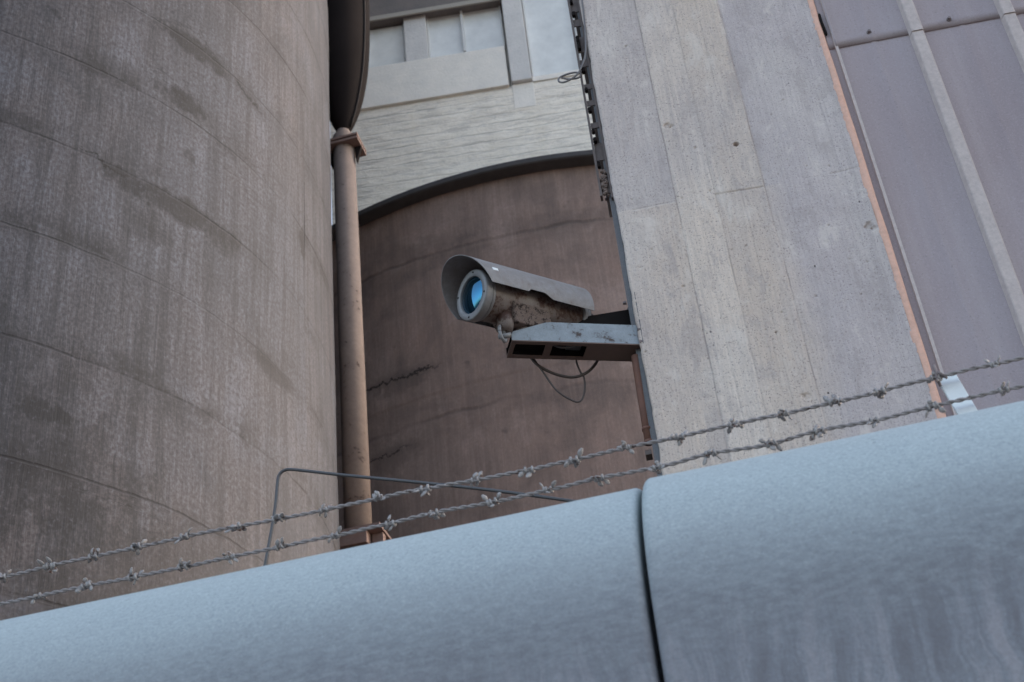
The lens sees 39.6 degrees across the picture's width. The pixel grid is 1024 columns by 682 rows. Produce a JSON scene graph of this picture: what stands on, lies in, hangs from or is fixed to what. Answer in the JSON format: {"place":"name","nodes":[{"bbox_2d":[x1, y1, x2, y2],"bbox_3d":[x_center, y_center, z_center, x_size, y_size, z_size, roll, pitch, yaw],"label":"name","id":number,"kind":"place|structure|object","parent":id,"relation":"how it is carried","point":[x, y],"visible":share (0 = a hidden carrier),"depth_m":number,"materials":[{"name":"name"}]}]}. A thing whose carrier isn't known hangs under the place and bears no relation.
{"place":"outdoors","nodes":[
{"label":"outdoors","id":0,"kind":"place"},
{"label":"ground","id":1,"kind":"structure","parent":0,"visible":0},
{"bbox_2d":[0,0,339,620],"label":"concrete silo","id":2,"kind":"object","parent":1,"relation":"on","point":[167,361],"visible":0.91,"depth_m":13.39,"materials":[{"name":"concrete"}]},
{"bbox_2d":[327,0,391,549],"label":"downpipe","id":3,"kind":"object","parent":2,"relation":"attached to","point":[349,32],"visible":0.76,"depth_m":19.08,"materials":[{"name":"brown metal"}]},
{"bbox_2d":[0,488,664,681],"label":"wall segment","id":4,"kind":"object","parent":1,"relation":"on","point":[558,593],"depth_m":2.79,"materials":[{"name":"concrete"}]},
{"bbox_2d":[263,468,575,565],"bbox_3d":[0.010,1.866,3.228,1.410,3.931,0.010,-13,-36,9],"label":"bent rod","id":5,"kind":"object","parent":1,"relation":"on","point":[385,479],"visible":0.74,"depth_m":4.32,"materials":[{"name":"grey metal"}]},
{"bbox_2d":[332,150,656,538],"bbox_3d":[2.135,8.055,22.948,14.960,16.450,14.960,-13,-36,9],"label":"concrete silo","id":6,"kind":"object","parent":1,"relation":"on","point":[450,397],"visible":0.09,"depth_m":20.23,"materials":[{"name":"brown concrete"}]},
{"bbox_2d":[330,0,594,224],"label":"headhouse","id":7,"kind":"structure","parent":6,"relation":"on","point":[454,87],"depth_m":25.19,"materials":[{"name":"beige concrete"}]},
{"bbox_2d":[368,23,405,67],"bbox_3d":[-2.321,-5.398,26.260,0.730,1.135,0.070,-9,-36,3],"label":"window","id":8,"kind":"structure","parent":7,"relation":"in","point":[387,45],"depth_m":26.28,"materials":[{"name":"grey glass"}]},
{"bbox_2d":[426,6,505,57],"bbox_3d":[-0.861,-5.704,26.210,1.400,1.200,0.110,-9,-36,3],"label":"window","id":9,"kind":"structure","parent":7,"relation":"in","point":[481,29],"depth_m":26.21,"materials":[{"name":"grey glass"}]},
{"bbox_2d":[522,0,581,76],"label":"window","id":10,"kind":"structure","parent":7,"relation":"in","point":[551,46],"depth_m":25.85,"materials":[{"name":"grey glass"}]},
{"bbox_2d":[574,0,1023,474],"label":"concrete building","id":11,"kind":"structure","parent":1,"relation":"on","point":[816,201],"depth_m":6.32,"materials":[{"name":"grey concrete"}]},
{"bbox_2d":[558,0,586,82],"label":"wire loop","id":12,"kind":"object","parent":11,"relation":"attached to","point":[569,79],"visible":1,"depth_m":7.04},
{"bbox_2d":[567,0,613,200],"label":"cable tray","id":13,"kind":"object","parent":11,"relation":"attached to","point":[599,155],"visible":1,"depth_m":6.90,"materials":[{"name":"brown metal"}]},
{"bbox_2d":[577,3,662,476],"bbox_3d":[0.582,0.476,5.831,0.065,9.100,0.095,-10,-36,5],"label":"steel channel","id":14,"kind":"object","parent":11,"relation":"attached to","point":[655,446],"visible":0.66,"depth_m":6.25,"materials":[{"name":"grey metal"}]},
{"bbox_2d":[506,292,643,361],"bbox_3d":[0.290,-0.054,6.150,0.641,0.296,0.170,2,-36,-11],"label":"camera bracket","id":15,"kind":"object","parent":14,"relation":"attached to","point":[611,336],"visible":0.84,"depth_m":6.07,"materials":[{"name":"grey metal"}]},
{"bbox_2d":[441,255,594,344],"bbox_3d":[0.029,-0.119,6.108,0.666,0.386,0.292,13,-40,-34],"label":"security camera","id":16,"kind":"object","parent":15,"relation":"attached to","point":[505,302],"visible":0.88,"depth_m":6.04,"materials":[{"name":"paint"}]},
{"bbox_2d":[534,359,585,402],"bbox_3d":[0.200,0.125,6.094,0.237,0.303,0.055,1,-36,-11],"label":"hanging cable","id":17,"kind":"object","parent":15,"relation":"hanging from","point":[555,389],"visible":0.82,"depth_m":6.07,"materials":[{"name":"grey rubber"}]},
{"bbox_2d":[553,345,573,348],"bbox_3d":[0.227,0.011,6.079,0.158,0.061,0.024,0,-36,-9],"label":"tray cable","id":18,"kind":"object","parent":15,"relation":"attached to","point":[563,347],"visible":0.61,"depth_m":6.05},
{"bbox_2d":[530,359,598,378],"bbox_3d":[0.236,0.080,6.138,0.342,0.171,0.055,1,-36,-11],"label":"hanging cable","id":19,"kind":"object","parent":15,"relation":"hanging from","point":[567,376],"visible":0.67,"depth_m":6.11,"materials":[{"name":"black rubber"}]},
{"bbox_2d":[631,354,651,445],"bbox_3d":[0.543,0.243,5.958,0.042,0.439,0.041,-13,-36,9],"label":"conduit","id":20,"kind":"object","parent":14,"relation":"attached to","point":[641,399],"visible":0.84,"depth_m":5.94,"materials":[{"name":"brown metal"}]},
{"bbox_2d":[642,401,1023,681],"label":"wall segment","id":21,"kind":"object","parent":1,"relation":"on","point":[896,554],"depth_m":2.57,"materials":[{"name":"concrete"}]},
{"bbox_2d":[931,364,976,414],"bbox_3d":[1.105,0.190,3.376,0.143,0.324,0.088,-13,-36,9],"label":"wire post","id":22,"kind":"object","parent":21,"relation":"on","point":[952,387],"visible":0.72,"depth_m":3.43,"materials":[{"name":"metal"}]},
{"bbox_2d":[0,355,1023,582],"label":"barbed wire","id":23,"kind":"object","parent":22,"relation":"attached to","point":[528,472],"visible":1,"depth_m":3.58,"materials":[{"name":"grey metal"}]},
{"bbox_2d":[0,381,1023,605],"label":"barbed wire","id":24,"kind":"object","parent":22,"relation":"attached to","point":[818,431],"visible":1,"depth_m":3.54,"materials":[{"name":"grey metal"}]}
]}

